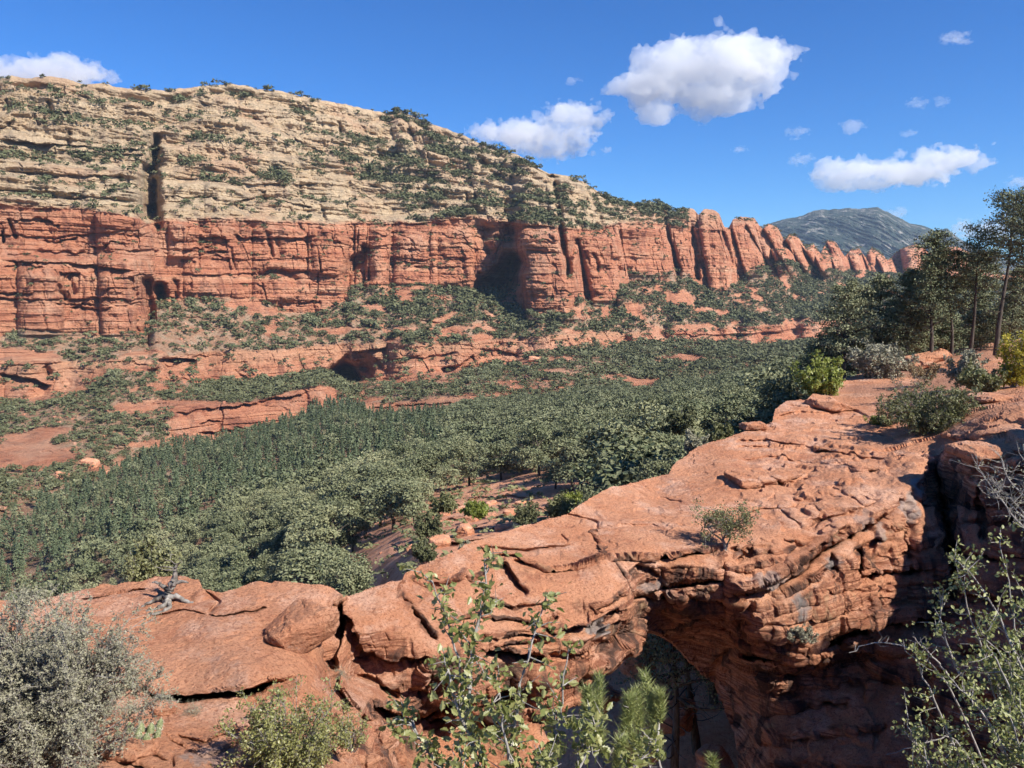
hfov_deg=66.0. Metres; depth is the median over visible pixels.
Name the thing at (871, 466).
flat rock
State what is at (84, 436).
slope shrub
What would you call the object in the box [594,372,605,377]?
slope shrub
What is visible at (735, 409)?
woodland tree
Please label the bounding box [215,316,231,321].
slope shrub
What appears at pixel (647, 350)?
slope shrub
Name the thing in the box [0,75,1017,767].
mesa terrain
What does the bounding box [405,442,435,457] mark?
woodland tree
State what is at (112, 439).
slope shrub
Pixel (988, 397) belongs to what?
flat rock
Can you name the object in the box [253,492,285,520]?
woodland tree
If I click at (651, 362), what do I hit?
slope shrub
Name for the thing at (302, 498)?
woodland tree
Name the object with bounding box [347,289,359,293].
slope shrub
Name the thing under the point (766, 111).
sky
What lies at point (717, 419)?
woodland tree
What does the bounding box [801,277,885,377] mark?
pine tree
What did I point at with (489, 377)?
slope shrub
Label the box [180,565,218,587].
woodland tree
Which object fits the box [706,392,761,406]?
woodland tree
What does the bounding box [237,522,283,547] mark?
woodland tree
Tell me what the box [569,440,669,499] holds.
woodland tree
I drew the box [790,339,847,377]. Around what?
juniper tree
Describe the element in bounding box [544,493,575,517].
knoll shrub
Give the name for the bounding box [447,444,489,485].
woodland tree
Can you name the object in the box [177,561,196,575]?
woodland tree
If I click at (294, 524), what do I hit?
woodland tree
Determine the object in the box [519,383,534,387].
slope shrub
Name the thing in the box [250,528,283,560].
woodland tree
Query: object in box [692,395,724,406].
woodland tree
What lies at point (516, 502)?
boulder
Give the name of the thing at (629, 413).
woodland tree
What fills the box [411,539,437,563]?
knoll shrub
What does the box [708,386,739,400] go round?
woodland tree
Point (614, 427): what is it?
woodland tree
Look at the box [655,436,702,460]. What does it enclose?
woodland tree
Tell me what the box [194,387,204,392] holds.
slope shrub
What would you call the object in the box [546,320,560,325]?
slope shrub
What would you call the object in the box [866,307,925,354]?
juniper tree
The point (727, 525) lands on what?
shrub
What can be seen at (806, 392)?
woodland tree
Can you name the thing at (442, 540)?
boulder
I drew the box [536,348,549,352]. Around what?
slope shrub
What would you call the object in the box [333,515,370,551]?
woodland tree
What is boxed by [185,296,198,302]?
slope shrub
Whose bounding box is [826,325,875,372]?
juniper tree
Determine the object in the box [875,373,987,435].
rim shrub
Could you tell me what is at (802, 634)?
cliff shrub
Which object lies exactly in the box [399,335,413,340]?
slope shrub
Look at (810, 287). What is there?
desert scrub
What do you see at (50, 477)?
slope shrub
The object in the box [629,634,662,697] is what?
pine tree
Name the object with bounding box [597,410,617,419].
woodland tree
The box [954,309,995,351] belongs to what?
juniper tree
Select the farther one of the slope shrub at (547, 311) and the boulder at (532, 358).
the slope shrub at (547, 311)
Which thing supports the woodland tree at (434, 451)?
on the mesa terrain at (152, 265)
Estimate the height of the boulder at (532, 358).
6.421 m
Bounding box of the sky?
[0,0,1023,264]
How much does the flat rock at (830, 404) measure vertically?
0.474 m
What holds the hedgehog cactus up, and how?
on the rock ledge
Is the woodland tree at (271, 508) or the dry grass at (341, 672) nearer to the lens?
the dry grass at (341, 672)
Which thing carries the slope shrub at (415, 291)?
on the mesa terrain at (152, 265)
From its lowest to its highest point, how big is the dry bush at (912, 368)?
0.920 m
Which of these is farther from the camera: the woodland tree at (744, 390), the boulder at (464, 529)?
the woodland tree at (744, 390)
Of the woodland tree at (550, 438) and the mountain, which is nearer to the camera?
the woodland tree at (550, 438)
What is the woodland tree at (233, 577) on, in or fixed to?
on the mesa terrain at (152, 265)
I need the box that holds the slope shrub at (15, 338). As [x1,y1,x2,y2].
[7,336,19,341]
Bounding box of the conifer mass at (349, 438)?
[0,394,444,590]
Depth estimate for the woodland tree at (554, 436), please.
140.44 m
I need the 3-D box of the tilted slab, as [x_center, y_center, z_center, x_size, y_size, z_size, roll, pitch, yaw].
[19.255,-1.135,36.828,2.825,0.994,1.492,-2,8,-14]
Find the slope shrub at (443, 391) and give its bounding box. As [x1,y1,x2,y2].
[439,388,448,394]
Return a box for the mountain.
[760,207,1019,273]
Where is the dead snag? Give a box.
[140,559,193,614]
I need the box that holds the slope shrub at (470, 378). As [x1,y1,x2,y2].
[465,376,474,381]
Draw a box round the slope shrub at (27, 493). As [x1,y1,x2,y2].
[20,490,40,496]
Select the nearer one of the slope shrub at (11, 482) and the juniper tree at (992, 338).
the juniper tree at (992, 338)
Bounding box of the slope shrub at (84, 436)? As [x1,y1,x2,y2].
[73,432,88,437]
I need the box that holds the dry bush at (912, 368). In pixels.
[907,360,940,382]
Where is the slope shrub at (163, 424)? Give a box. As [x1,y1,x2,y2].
[158,422,170,427]
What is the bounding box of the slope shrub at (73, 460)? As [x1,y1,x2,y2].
[65,458,77,462]
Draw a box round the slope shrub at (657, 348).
[650,346,663,351]
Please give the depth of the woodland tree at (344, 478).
137.20 m
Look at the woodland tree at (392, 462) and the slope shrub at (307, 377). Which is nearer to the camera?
the woodland tree at (392, 462)
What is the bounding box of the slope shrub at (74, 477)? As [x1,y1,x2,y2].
[69,475,78,479]
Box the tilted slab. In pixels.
[897,348,952,370]
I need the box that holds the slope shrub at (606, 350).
[603,348,616,352]
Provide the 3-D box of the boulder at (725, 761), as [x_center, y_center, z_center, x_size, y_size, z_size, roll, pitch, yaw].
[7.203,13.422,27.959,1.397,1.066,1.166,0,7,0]
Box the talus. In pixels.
[0,264,889,553]
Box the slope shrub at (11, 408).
[0,406,16,411]
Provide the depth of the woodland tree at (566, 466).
96.08 m
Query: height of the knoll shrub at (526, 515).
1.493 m
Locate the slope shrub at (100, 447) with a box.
[92,445,106,451]
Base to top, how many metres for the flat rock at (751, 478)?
0.286 m
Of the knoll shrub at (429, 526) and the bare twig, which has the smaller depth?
the bare twig
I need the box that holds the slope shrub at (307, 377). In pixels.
[302,375,315,379]
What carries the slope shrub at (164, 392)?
on the mesa terrain at (152, 265)
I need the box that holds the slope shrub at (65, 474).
[58,471,74,477]
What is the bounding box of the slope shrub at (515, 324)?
[511,322,519,328]
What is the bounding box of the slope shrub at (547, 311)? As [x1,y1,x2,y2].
[544,309,556,313]
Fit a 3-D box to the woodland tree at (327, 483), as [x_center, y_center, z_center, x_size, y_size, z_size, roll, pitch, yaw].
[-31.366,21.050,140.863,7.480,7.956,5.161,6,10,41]
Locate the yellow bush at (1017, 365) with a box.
[995,330,1023,386]
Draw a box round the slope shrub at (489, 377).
[477,376,491,380]
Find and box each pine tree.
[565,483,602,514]
[601,634,724,767]
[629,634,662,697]
[631,456,717,704]
[646,634,718,755]
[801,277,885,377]
[830,284,890,347]
[847,272,911,344]
[880,266,941,355]
[893,269,944,350]
[899,228,964,352]
[924,248,973,354]
[935,250,997,348]
[952,220,1004,350]
[960,247,1006,331]
[970,186,1023,355]
[984,265,1023,349]
[987,187,1023,303]
[1007,254,1023,326]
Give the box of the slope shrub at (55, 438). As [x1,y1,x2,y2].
[50,435,65,441]
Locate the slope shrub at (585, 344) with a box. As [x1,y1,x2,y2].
[581,341,592,346]
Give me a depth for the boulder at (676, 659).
35.22 m
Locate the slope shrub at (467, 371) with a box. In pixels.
[463,370,473,373]
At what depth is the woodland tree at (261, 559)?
116.70 m
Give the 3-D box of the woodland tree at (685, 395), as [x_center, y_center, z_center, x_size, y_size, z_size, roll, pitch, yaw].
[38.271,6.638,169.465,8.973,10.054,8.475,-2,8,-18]
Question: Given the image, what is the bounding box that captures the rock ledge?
[0,576,391,767]
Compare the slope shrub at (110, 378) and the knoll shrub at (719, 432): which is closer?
the knoll shrub at (719, 432)
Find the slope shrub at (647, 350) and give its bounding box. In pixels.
[642,348,655,353]
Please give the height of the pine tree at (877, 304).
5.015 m
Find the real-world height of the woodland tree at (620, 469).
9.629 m
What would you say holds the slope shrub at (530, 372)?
on the mesa terrain at (152, 265)
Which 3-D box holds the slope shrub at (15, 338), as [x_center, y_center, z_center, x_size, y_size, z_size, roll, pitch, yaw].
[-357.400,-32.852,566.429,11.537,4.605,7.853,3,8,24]
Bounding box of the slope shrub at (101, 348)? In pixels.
[95,346,106,351]
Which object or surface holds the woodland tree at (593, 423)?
on the mesa terrain at (152, 265)
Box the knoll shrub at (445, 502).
[428,491,457,513]
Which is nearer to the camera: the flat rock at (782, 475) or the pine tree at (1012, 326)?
the flat rock at (782, 475)
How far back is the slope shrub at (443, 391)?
560.92 m
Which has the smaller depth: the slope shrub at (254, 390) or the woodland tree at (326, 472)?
the woodland tree at (326, 472)
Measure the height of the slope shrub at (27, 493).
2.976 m
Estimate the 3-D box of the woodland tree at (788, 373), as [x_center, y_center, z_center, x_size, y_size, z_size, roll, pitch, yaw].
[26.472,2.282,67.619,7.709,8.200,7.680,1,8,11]
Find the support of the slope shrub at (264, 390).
on the mesa terrain at (152, 265)
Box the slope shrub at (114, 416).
[107,414,121,418]
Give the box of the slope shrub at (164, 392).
[158,389,170,394]
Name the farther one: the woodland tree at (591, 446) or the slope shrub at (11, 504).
the slope shrub at (11, 504)
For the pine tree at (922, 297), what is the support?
on the mesa terrain at (152, 265)
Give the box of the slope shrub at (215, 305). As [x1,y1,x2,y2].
[205,304,221,308]
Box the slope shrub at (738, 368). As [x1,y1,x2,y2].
[731,367,745,370]
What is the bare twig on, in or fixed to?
attached to the cliffrose bush at (1012, 701)
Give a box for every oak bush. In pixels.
[210,665,368,767]
[331,699,371,752]
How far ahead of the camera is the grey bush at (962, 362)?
26.98 m
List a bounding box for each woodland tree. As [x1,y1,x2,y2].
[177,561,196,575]
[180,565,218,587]
[192,555,220,577]
[193,543,217,568]
[195,533,238,561]
[196,549,226,564]
[196,571,245,591]
[197,544,236,565]
[199,510,234,538]
[207,520,245,544]
[207,557,236,587]
[209,511,250,535]
[215,579,245,592]
[216,544,257,569]
[216,567,269,591]
[221,558,267,584]
[223,543,257,578]
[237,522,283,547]
[243,510,281,543]
[244,487,284,515]
[246,548,276,581]
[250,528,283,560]
[253,488,276,518]
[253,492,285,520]
[263,553,296,582]
[265,497,308,522]
[270,494,313,530]
[270,530,298,552]
[272,542,347,586]
[277,501,307,523]
[281,507,319,535]
[281,510,308,540]
[284,532,341,567]
[285,516,348,546]
[289,540,346,585]
[290,548,352,585]
[297,499,354,546]
[307,493,332,509]
[313,490,353,527]
[314,486,356,509]
[315,551,376,595]
[317,465,360,490]
[318,480,347,498]
[322,562,372,596]
[325,473,363,502]
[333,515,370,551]
[334,498,366,521]
[340,460,387,496]
[351,480,404,526]
[357,476,431,530]
[360,455,418,476]
[367,464,420,515]
[387,480,436,522]
[388,441,420,459]
[395,453,436,481]
[399,443,451,479]
[402,439,416,458]
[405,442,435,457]
[405,453,446,479]
[423,437,465,475]
[437,434,471,466]
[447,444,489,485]
[475,440,519,479]
[486,429,521,467]
[494,423,520,432]
[495,426,525,449]
[514,422,557,475]
[514,423,533,443]
[514,429,555,471]
[527,427,564,469]
[538,456,567,488]
[543,427,562,458]
[546,437,597,491]
[554,415,592,440]
[557,410,576,427]
[559,435,596,488]
[561,421,596,478]
[568,432,678,498]
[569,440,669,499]
[574,407,618,423]
[575,429,666,477]
[580,419,609,431]
[583,418,669,477]
[583,433,602,461]
[585,415,616,424]
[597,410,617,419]
[617,406,667,431]
[617,408,628,419]
[622,405,651,421]
[626,399,706,439]
[636,392,666,403]
[643,431,685,449]
[650,409,699,437]
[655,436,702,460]
[659,392,684,407]
[666,399,718,426]
[670,443,687,461]
[672,399,702,409]
[673,433,707,441]
[675,392,713,401]
[680,394,705,401]
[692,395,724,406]
[695,398,757,433]
[705,384,721,399]
[705,406,742,428]
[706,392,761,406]
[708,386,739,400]
[712,382,742,397]
[722,417,745,434]
[732,399,764,421]
[736,387,759,397]
[739,367,801,419]
[749,380,771,391]
[749,390,765,405]
[751,375,808,423]
[764,354,799,387]
[772,363,841,407]
[792,371,860,396]
[794,353,851,385]
[848,338,915,368]
[870,306,977,351]
[975,308,1023,343]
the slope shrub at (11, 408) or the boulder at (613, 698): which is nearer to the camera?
the boulder at (613, 698)
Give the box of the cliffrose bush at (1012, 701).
[890,520,1023,767]
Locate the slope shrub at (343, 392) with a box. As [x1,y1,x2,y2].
[337,390,350,395]
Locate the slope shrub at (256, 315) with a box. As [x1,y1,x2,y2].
[250,313,262,317]
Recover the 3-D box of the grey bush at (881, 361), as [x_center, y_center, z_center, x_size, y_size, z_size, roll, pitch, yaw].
[15.950,-0.984,34.162,3.179,2.083,2.436,0,7,0]
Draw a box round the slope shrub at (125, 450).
[119,449,130,454]
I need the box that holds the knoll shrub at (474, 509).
[457,499,488,519]
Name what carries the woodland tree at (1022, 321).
on the mesa terrain at (152, 265)
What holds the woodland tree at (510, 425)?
on the mesa terrain at (152, 265)
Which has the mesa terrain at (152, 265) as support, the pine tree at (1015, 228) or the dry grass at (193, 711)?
the pine tree at (1015, 228)
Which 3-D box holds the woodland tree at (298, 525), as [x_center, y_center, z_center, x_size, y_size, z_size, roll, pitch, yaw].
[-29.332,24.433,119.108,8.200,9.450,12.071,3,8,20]
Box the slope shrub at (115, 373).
[106,371,120,375]
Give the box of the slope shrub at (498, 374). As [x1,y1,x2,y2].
[494,371,503,376]
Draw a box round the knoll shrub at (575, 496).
[563,490,584,505]
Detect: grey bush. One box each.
[843,337,919,379]
[937,348,990,386]
[953,357,1014,391]
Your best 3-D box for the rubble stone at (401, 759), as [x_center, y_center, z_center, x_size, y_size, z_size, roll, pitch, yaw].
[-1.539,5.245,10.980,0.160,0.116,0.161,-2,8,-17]
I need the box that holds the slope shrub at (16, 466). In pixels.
[6,463,24,469]
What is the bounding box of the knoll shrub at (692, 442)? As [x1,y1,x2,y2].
[684,426,709,454]
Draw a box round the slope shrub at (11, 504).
[5,501,18,506]
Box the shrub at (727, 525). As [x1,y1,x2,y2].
[689,496,760,550]
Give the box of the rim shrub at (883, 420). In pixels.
[875,393,896,426]
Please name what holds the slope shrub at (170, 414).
on the mesa terrain at (152, 265)
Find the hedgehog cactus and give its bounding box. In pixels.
[105,718,164,739]
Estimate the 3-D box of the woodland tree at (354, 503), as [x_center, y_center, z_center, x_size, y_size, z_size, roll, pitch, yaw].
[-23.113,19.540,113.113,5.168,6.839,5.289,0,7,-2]
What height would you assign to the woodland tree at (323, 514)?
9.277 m
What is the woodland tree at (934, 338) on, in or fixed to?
on the mesa terrain at (152, 265)
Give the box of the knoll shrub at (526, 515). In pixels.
[510,501,539,526]
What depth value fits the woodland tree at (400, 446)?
154.74 m
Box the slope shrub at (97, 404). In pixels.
[88,401,102,406]
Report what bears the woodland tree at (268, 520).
on the mesa terrain at (152, 265)
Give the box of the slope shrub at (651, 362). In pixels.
[647,359,657,365]
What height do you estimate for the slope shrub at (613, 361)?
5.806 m
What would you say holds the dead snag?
on the rock ledge
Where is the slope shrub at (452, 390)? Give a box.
[445,388,459,392]
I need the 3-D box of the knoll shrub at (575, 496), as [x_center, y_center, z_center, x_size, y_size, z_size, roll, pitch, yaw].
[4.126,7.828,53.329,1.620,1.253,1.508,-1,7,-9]
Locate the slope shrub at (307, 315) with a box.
[298,314,311,318]
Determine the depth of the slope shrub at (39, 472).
387.98 m
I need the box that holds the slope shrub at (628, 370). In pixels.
[623,369,636,372]
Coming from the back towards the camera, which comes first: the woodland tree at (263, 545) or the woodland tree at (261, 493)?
the woodland tree at (261, 493)
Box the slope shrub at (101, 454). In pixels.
[94,452,108,456]
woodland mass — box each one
[0,357,801,599]
[41,389,755,596]
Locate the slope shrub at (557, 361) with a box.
[551,360,561,364]
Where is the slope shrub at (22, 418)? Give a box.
[15,416,28,421]
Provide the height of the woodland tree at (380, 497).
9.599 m
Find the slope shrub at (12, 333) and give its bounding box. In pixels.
[5,332,17,337]
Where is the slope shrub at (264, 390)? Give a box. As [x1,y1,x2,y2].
[259,388,268,392]
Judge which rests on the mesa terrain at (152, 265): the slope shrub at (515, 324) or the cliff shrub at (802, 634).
the slope shrub at (515, 324)
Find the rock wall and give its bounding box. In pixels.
[878,339,1023,767]
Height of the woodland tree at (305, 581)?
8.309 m
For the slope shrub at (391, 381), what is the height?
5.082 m
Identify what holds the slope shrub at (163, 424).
on the mesa terrain at (152, 265)
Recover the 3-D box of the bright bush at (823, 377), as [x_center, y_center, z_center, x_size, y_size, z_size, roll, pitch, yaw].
[11.871,-0.310,30.233,2.259,2.114,1.983,0,7,0]
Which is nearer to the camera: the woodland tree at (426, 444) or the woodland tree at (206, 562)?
the woodland tree at (206, 562)
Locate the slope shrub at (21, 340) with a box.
[13,337,26,342]
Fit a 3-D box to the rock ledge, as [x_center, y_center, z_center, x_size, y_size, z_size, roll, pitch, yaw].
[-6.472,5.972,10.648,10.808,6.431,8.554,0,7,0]
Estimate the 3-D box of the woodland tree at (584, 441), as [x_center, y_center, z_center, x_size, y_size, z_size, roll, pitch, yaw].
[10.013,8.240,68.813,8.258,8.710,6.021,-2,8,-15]
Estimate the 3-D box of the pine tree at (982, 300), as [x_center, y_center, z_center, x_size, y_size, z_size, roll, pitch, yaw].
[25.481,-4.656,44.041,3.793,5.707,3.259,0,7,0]
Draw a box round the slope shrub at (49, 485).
[43,483,56,490]
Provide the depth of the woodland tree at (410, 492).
97.50 m
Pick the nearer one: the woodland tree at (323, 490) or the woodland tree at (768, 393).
the woodland tree at (768, 393)
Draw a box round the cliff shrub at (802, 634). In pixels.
[787,621,819,644]
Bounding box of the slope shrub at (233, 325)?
[225,323,238,328]
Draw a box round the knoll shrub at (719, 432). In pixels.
[704,421,733,441]
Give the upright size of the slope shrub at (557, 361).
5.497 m
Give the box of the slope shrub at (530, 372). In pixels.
[526,371,537,376]
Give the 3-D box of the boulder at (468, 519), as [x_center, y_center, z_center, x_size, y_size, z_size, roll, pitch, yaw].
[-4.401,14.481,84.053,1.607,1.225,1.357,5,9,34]
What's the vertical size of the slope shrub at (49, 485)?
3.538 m
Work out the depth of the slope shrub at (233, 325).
664.29 m
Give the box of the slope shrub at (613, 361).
[610,358,618,363]
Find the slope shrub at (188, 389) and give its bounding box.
[181,387,194,393]
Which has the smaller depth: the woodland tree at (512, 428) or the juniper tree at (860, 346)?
the juniper tree at (860, 346)
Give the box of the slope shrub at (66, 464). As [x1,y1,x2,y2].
[59,461,74,468]
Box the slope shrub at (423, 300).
[415,299,428,304]
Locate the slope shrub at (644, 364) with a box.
[635,362,648,366]
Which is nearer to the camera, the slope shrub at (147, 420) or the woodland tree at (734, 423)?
the woodland tree at (734, 423)
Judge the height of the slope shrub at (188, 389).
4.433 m
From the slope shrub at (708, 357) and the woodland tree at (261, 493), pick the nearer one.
the woodland tree at (261, 493)
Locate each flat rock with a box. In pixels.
[100,734,159,761]
[150,701,177,716]
[330,707,362,732]
[375,724,397,748]
[724,469,777,488]
[739,421,766,430]
[765,468,802,482]
[804,397,854,411]
[841,462,887,470]
[945,440,1015,461]
[966,392,1016,403]
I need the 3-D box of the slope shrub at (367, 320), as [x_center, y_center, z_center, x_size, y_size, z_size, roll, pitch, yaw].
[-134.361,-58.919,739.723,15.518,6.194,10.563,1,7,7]
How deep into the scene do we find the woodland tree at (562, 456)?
100.18 m
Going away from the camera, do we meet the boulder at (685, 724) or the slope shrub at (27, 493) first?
the boulder at (685, 724)
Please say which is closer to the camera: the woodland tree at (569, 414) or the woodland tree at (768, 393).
the woodland tree at (768, 393)
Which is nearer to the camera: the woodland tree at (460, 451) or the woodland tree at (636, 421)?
the woodland tree at (636, 421)
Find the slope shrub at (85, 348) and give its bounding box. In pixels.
[79,346,91,350]
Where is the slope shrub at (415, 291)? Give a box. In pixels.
[410,289,421,294]
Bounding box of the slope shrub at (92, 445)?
[85,442,95,449]
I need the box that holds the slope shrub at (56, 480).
[45,478,61,486]
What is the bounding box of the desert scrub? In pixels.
[0,73,1023,509]
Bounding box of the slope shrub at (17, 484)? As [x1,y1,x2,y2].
[8,482,24,487]
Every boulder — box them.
[54,471,69,478]
[79,458,99,468]
[261,597,339,653]
[322,636,339,660]
[406,544,412,554]
[428,534,450,547]
[455,523,474,537]
[464,515,478,522]
[484,512,497,518]
[485,500,496,505]
[494,524,511,530]
[502,508,515,515]
[514,500,526,504]
[527,356,540,361]
[590,678,620,714]
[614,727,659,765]
[618,652,656,678]
[644,689,697,735]
[645,633,679,663]
[695,743,734,767]
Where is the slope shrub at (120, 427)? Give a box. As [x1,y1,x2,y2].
[115,423,125,430]
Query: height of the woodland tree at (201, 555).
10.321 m
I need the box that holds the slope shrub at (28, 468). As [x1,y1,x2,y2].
[24,465,35,471]
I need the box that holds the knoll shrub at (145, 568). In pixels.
[120,534,181,581]
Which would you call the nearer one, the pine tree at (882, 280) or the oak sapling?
the oak sapling
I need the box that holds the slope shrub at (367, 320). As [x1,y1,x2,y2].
[362,318,375,323]
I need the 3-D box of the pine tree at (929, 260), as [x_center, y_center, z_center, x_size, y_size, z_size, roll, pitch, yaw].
[19.528,-4.210,36.849,2.990,6.238,3.042,-4,9,-31]
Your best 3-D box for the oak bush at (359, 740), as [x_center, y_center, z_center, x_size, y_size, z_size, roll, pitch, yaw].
[-1.658,3.521,8.104,0.366,0.580,0.495,-7,10,-43]
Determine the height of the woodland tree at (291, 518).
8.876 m
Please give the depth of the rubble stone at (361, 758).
8.97 m
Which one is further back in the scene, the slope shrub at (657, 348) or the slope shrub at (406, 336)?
the slope shrub at (657, 348)
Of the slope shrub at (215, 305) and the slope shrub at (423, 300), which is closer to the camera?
the slope shrub at (215, 305)
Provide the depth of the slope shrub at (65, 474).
389.70 m
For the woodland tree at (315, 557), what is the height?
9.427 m
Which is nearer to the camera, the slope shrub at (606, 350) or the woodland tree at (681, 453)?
the woodland tree at (681, 453)
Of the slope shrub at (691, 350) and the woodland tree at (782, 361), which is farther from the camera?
the slope shrub at (691, 350)
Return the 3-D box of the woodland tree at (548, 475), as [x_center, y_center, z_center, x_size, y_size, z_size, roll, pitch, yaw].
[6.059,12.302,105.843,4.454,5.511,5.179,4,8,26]
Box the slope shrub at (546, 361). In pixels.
[537,358,549,362]
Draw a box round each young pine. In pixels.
[576,665,641,767]
[619,664,669,767]
[697,750,721,767]
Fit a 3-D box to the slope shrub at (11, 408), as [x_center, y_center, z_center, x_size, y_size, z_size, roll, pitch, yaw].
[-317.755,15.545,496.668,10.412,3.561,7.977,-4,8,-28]
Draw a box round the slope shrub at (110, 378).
[103,376,114,381]
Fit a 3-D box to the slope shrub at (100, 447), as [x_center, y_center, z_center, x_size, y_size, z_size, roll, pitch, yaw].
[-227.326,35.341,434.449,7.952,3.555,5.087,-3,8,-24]
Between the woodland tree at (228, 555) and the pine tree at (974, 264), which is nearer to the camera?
the pine tree at (974, 264)
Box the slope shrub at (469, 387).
[463,385,477,390]
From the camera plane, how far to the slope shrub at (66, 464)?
401.96 m
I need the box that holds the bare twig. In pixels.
[849,629,986,767]
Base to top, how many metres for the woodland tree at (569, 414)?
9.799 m
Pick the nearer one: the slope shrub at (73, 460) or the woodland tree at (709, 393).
the woodland tree at (709, 393)
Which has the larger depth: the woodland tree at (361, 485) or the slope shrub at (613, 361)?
the slope shrub at (613, 361)
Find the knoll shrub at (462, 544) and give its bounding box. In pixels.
[458,539,470,549]
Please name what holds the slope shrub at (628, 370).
on the mesa terrain at (152, 265)
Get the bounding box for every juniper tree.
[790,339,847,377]
[806,325,855,375]
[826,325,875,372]
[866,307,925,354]
[901,314,946,354]
[926,314,975,354]
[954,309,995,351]
[976,308,1023,346]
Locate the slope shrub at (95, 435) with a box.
[89,433,103,438]
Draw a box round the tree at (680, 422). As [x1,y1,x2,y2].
[659,403,696,435]
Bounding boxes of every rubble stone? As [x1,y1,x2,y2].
[332,745,346,758]
[353,754,365,764]
[364,753,382,767]
[388,741,398,753]
[397,754,406,765]
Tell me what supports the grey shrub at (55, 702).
on the rock ledge
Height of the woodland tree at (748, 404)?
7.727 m
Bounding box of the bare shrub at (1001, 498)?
[949,440,1023,541]
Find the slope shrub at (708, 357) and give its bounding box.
[701,355,715,358]
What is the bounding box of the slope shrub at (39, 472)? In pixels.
[30,470,44,476]
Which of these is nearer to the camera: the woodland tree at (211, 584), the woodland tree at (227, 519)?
the woodland tree at (211, 584)
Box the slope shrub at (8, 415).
[1,414,14,419]
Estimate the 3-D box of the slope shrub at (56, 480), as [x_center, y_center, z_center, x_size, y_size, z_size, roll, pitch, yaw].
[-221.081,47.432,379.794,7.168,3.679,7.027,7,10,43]
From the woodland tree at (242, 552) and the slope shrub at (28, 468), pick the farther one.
the slope shrub at (28, 468)
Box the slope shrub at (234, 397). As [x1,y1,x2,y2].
[226,395,241,400]
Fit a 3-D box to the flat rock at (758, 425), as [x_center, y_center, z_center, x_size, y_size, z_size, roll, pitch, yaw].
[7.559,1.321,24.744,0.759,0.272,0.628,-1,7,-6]
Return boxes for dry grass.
[115,691,146,716]
[177,698,203,717]
[332,666,350,681]
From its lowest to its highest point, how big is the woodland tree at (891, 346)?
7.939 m
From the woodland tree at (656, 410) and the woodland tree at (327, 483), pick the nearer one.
the woodland tree at (656, 410)
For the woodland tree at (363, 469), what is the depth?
128.32 m
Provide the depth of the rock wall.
17.26 m
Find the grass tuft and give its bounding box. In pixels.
[862,413,880,424]
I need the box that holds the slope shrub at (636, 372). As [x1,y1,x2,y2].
[629,370,643,374]
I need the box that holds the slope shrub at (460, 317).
[453,315,466,320]
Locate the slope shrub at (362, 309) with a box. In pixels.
[357,307,368,311]
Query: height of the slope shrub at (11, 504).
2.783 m
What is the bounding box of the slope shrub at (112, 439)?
[107,437,120,443]
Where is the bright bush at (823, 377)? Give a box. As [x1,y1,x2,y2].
[787,349,845,396]
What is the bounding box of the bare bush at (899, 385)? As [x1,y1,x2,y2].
[888,373,933,398]
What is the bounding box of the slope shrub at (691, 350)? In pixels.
[684,347,697,352]
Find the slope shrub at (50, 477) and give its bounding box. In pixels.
[43,476,56,480]
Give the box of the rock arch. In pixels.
[334,373,958,767]
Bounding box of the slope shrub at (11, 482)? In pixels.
[4,479,18,486]
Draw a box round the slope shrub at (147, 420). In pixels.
[145,417,158,423]
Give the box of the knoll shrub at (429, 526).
[409,511,442,539]
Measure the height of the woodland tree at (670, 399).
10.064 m
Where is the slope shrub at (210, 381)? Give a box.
[201,380,216,384]
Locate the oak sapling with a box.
[378,544,666,767]
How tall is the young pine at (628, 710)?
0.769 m
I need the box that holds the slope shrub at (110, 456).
[102,454,116,460]
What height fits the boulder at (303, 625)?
0.648 m
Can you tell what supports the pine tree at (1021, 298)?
on the mesa terrain at (152, 265)
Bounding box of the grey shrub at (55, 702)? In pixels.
[0,583,182,767]
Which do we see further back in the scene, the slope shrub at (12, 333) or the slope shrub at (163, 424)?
the slope shrub at (12, 333)
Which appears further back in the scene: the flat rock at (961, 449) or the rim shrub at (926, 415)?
the rim shrub at (926, 415)
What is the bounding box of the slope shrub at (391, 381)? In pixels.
[382,380,396,383]
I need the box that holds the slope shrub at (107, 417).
[104,414,116,420]
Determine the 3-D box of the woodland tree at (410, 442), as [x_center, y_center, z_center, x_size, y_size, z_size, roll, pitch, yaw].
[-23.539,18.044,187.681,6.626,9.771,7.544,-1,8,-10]
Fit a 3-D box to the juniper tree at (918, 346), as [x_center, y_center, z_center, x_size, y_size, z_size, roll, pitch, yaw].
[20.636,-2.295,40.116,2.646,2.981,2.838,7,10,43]
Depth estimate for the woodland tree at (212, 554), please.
147.13 m
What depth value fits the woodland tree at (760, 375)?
73.61 m
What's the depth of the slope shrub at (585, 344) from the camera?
773.70 m
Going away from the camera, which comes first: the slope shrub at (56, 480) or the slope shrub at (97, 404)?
the slope shrub at (56, 480)
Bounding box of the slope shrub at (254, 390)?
[247,388,258,393]
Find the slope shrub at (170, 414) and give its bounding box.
[164,410,173,417]
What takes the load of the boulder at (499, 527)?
on the mesa terrain at (152, 265)
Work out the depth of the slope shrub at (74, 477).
390.28 m
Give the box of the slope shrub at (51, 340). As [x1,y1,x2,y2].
[45,337,58,343]
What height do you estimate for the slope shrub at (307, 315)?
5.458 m

